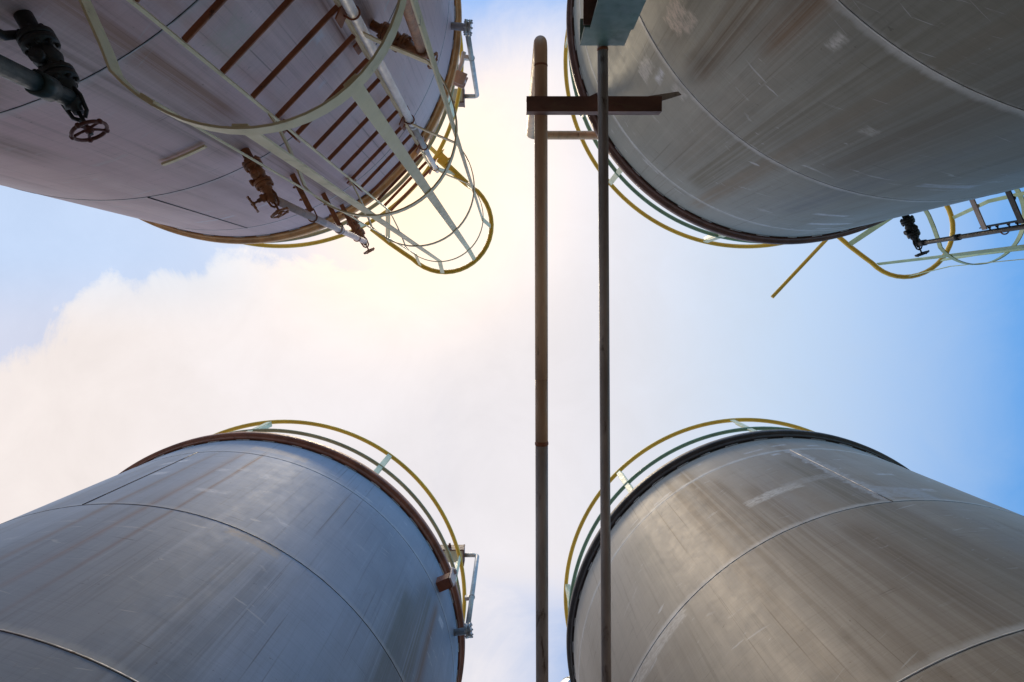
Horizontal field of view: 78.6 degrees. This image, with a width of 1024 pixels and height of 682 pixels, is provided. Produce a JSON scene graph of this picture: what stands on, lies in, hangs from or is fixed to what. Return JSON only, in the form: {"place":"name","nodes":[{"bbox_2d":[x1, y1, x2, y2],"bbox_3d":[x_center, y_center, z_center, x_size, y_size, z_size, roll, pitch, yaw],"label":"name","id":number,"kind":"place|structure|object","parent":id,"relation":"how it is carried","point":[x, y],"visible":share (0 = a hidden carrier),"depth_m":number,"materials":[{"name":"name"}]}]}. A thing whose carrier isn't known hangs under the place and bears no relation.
{"place":"outdoors","nodes":[
{"label":"outdoors","id":0,"kind":"place"},
{"bbox_2d":[0,0,1023,681],"label":"sky","id":1,"kind":"structure","parent":0,"point":[124,340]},
{"bbox_3d":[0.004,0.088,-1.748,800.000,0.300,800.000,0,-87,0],"label":"ground","id":2,"kind":"structure","parent":0,"visible":0},
{"bbox_2d":[0,54,76,105],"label":"riser pipe","id":3,"kind":"object","parent":2,"relation":"on","point":[41,85],"visible":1,"depth_m":1.73,"materials":[{"name":"grey metal"}]},
{"bbox_2d":[13,9,109,142],"bbox_3d":[-1.370,-0.804,1.867,0.113,0.126,0.426,-30,-87,1],"label":"sampling valve","id":4,"kind":"object","parent":3,"relation":"attached to","point":[39,44],"visible":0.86,"depth_m":1.85,"materials":[{"name":"black metal"}]},
{"bbox_2d":[0,29,16,40],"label":"drain tube","id":5,"kind":"object","parent":4,"relation":"attached to","point":[6,35],"visible":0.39,"depth_m":1.82,"materials":[{"name":"black metal"}]},
{"bbox_2d":[0,0,461,243],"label":"storage tank","id":6,"kind":"object","parent":2,"relation":"on","point":[119,168],"visible":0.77,"depth_m":3.05,"materials":[{"name":"metal"}]},
{"bbox_2d":[161,144,206,165],"bbox_3d":[-1.648,-0.932,3.143,0.238,0.026,0.016,-23,-87,1],"label":"flat bar","id":7,"kind":"object","parent":6,"relation":"attached to","point":[185,155],"visible":1,"depth_m":3.13,"materials":[{"name":"beige paint"}]},
{"bbox_2d":[240,147,289,218],"bbox_3d":[-1.407,-0.864,3.437,0.176,0.130,0.425,-30,-87,1],"label":"sampling valve","id":8,"kind":"object","parent":6,"relation":"attached to","point":[262,182],"visible":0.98,"depth_m":3.42,"materials":[{"name":"metal"}]},
{"bbox_2d":[276,197,366,243],"bbox_3d":[-1.327,-0.844,4.565,0.063,2.150,0.065,0,-87,0],"label":"riser pipe","id":9,"kind":"object","parent":8,"relation":"attached to","point":[304,213],"visible":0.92,"depth_m":4.25,"materials":[{"name":"grey metal"}]},
{"bbox_2d":[347,215,374,253],"bbox_3d":[-1.391,-0.988,5.645,0.113,0.126,0.425,-29,-87,1],"label":"sampling valve","id":10,"kind":"object","parent":9,"relation":"attached to","point":[361,231],"visible":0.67,"depth_m":5.63,"materials":[{"name":"metal"}]},
{"bbox_2d":[78,0,493,273],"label":"caged ladder","id":11,"kind":"object","parent":6,"relation":"attached to","point":[354,82],"visible":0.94,"depth_m":2.66,"materials":[{"name":"beige metal"}]},
{"bbox_2d":[335,0,438,174],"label":"conduit pipe","id":12,"kind":"object","parent":11,"relation":"attached to","point":[351,9],"visible":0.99,"depth_m":3.43,"materials":[{"name":"grey metal"}]},
{"bbox_2d":[290,173,317,221],"bbox_3d":[-1.387,-0.944,4.151,0.069,0.052,0.340,-26,-87,1],"label":"pipe support","id":13,"kind":"object","parent":6,"relation":"attached to","point":[304,198],"visible":0.74,"depth_m":4.12,"materials":[{"name":"metal"}]},
{"bbox_2d":[321,193,344,234],"bbox_3d":[-1.388,-0.979,4.830,0.069,0.052,0.340,-26,-87,1],"label":"pipe support","id":14,"kind":"object","parent":6,"relation":"attached to","point":[332,212],"visible":0.73,"depth_m":4.80,"materials":[{"name":"metal"}]},
{"bbox_2d":[340,204,360,241],"bbox_3d":[-1.389,-1.005,5.350,0.069,0.052,0.340,-26,-87,1],"label":"pipe support","id":15,"kind":"object","parent":6,"relation":"attached to","point":[349,220],"visible":0.81,"depth_m":5.32,"materials":[{"name":"metal"}]},
{"bbox_2d":[244,35,463,247],"bbox_3d":[-2.399,-2.844,5.949,3.814,0.920,3.814,0,-87,0],"label":"guard rail","id":16,"kind":"object","parent":6,"relation":"on","point":[395,187],"visible":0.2,"depth_m":6.38,"materials":[{"name":"yellow metal"}]},
{"bbox_2d":[428,51,465,151],"bbox_3d":[-0.652,-2.307,6.090,0.087,0.044,1.064,20,-87,-1],"label":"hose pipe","id":17,"kind":"object","parent":16,"relation":"attached to","point":[461,64],"visible":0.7,"depth_m":6.05,"materials":[{"name":"brown metal"}]},
{"bbox_2d":[429,146,468,182],"bbox_3d":[-0.637,-1.830,6.443,0.530,0.085,0.130,43,-88,-2],"label":"rail clamp","id":18,"kind":"object","parent":16,"relation":"attached to","point":[442,158],"visible":0.62,"depth_m":6.42,"materials":[{"name":"yellow metal"}]},
{"bbox_2d":[453,70,467,88],"bbox_3d":[-0.492,-2.367,5.637,0.160,0.100,0.110,22,-87,-1],"label":"channel stub","id":19,"kind":"object","parent":6,"relation":"attached to","point":[460,79],"visible":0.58,"depth_m":5.59,"materials":[{"name":"brown metal"}]},
{"bbox_2d":[451,19,478,98],"bbox_3d":[-0.445,-2.637,5.997,0.238,1.761,0.128,0,-87,0],"label":"vent pipe","id":20,"kind":"object","parent":6,"relation":"attached to","point":[465,27],"visible":0.96,"depth_m":5.58,"materials":[{"name":"grey metal"}]},
{"bbox_2d":[452,88,464,107],"bbox_3d":[-0.669,-2.659,6.853,0.300,0.170,0.235,0,-87,0],"label":"gauge box","id":21,"kind":"object","parent":20,"relation":"attached to","point":[462,102],"visible":0.27,"depth_m":6.82,"materials":[{"name":"beige metal"}]},
{"bbox_2d":[0,432,464,681],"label":"storage tank","id":22,"kind":"object","parent":2,"relation":"on","point":[248,557],"visible":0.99,"depth_m":3.51,"materials":[{"name":"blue metal"}]},
{"bbox_2d":[215,420,465,622],"bbox_3d":[-2.392,2.753,6.232,3.814,0.920,3.814,0,-87,0],"label":"guard rail","id":23,"kind":"object","parent":22,"relation":"on","point":[262,427],"visible":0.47,"depth_m":6.55,"materials":[{"name":"yellow metal"}]},
{"bbox_2d":[436,567,456,591],"bbox_3d":[-0.561,2.048,5.395,0.162,0.252,0.090,-22,-87,1],"label":"channel stub","id":24,"kind":"object","parent":22,"relation":"attached to","point":[444,582],"visible":1,"depth_m":5.28,"materials":[{"name":"metal"}]},
{"bbox_2d":[453,553,478,638],"bbox_3d":[-0.460,2.487,6.256,0.231,1.761,0.124,-8,-87,0],"label":"vent pipe","id":25,"kind":"object","parent":22,"relation":"attached to","point":[466,630],"visible":0.98,"depth_m":5.89,"materials":[{"name":"grey metal"}]},
{"bbox_2d":[440,543,464,565],"bbox_3d":[-0.688,2.412,7.109,0.300,0.170,0.235,0,-87,0],"label":"gauge box","id":26,"kind":"object","parent":25,"relation":"attached to","point":[452,550],"visible":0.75,"depth_m":7.08,"materials":[{"name":"beige metal"}]},
{"bbox_2d":[403,0,427,58],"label":"riser pipe","id":27,"kind":"object","parent":2,"relation":"on","point":[413,27],"visible":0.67,"depth_m":3.06,"materials":[{"name":"metal"}]},
{"bbox_2d":[369,20,437,68],"bbox_3d":[-0.603,-1.624,3.404,0.426,0.129,0.112,32,-88,-2],"label":"sampling valve","id":28,"kind":"object","parent":27,"relation":"attached to","point":[404,41],"visible":0.48,"depth_m":3.38,"materials":[{"name":"metal"}]},
{"bbox_2d":[561,676,569,681],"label":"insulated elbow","id":29,"kind":"object","parent":2,"relation":"on","point":[566,679],"visible":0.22,"depth_m":6.68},
{"bbox_2d":[580,0,645,45],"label":"steel column","id":30,"kind":"structure","parent":2,"relation":"on","point":[607,22],"depth_m":3.12,"materials":[{"name":"metal"}]},
{"bbox_2d":[597,46,610,681],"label":"overhead pipe","id":31,"kind":"object","parent":30,"relation":"on","point":[603,225],"visible":0.85,"depth_m":3.48,"materials":[{"name":"grey metal"}]},
{"bbox_2d":[566,429,1023,681],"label":"storage tank","id":32,"kind":"object","parent":2,"relation":"on","point":[782,555],"visible":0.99,"depth_m":3.52,"materials":[{"name":"beige metal"}]},
{"bbox_2d":[564,418,814,626],"bbox_3d":[2.459,2.734,6.242,3.814,0.920,3.814,0,-87,0],"label":"guard rail","id":33,"kind":"object","parent":32,"relation":"on","point":[628,486],"visible":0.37,"depth_m":6.56,"materials":[{"name":"yellow metal"}]},
{"bbox_2d":[566,0,1023,244],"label":"storage tank","id":34,"kind":"object","parent":2,"relation":"on","point":[784,122],"visible":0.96,"depth_m":3.09,"materials":[{"name":"grey metal"}]},
{"bbox_2d":[526,92,680,114],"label":"support beam","id":35,"kind":"structure","parent":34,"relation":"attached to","point":[588,105],"depth_m":3.53,"materials":[{"name":"brown metal"}]},
{"bbox_2d":[526,35,597,681],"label":"overhead pipe","id":36,"kind":"object","parent":35,"relation":"on","point":[539,133],"visible":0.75,"depth_m":3.71,"materials":[{"name":"metal"}]},
{"bbox_2d":[563,32,779,248],"bbox_3d":[2.433,-2.842,5.960,3.814,0.920,3.814,0,-87,0],"label":"guard rail","id":37,"kind":"object","parent":34,"relation":"on","point":[617,174],"visible":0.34,"depth_m":6.38,"materials":[{"name":"yellow metal"}]},
{"bbox_2d":[771,240,827,297],"bbox_3d":[3.035,-0.806,6.503,0.038,0.038,0.953,43,-88,-2],"label":"gate bar","id":38,"kind":"object","parent":37,"relation":"attached to","point":[798,269],"visible":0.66,"depth_m":6.49,"materials":[{"name":"yellow paint"}]},
{"bbox_2d":[837,189,1023,278],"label":"caged ladder","id":39,"kind":"object","parent":34,"relation":"attached to","point":[1019,194],"visible":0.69,"depth_m":6.01,"materials":[{"name":"yellow metal"}]},
{"bbox_2d":[969,191,1023,234],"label":"pipe support","id":40,"kind":"object","parent":34,"relation":"attached to","point":[1014,207],"visible":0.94,"depth_m":4.25,"materials":[{"name":"black metal"}]},
{"bbox_2d":[917,224,1023,245],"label":"riser pipe","id":41,"kind":"object","parent":2,"relation":"on","point":[954,237],"visible":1,"depth_m":4.60,"materials":[{"name":"black metal"}]},
{"bbox_2d":[900,215,928,256],"bbox_3d":[3.332,-0.906,5.199,0.113,0.126,0.425,-26,-87,1],"label":"sampling valve","id":42,"kind":"object","parent":41,"relation":"attached to","point":[912,232],"visible":0.98,"depth_m":5.18,"materials":[{"name":"black metal"}]}
]}

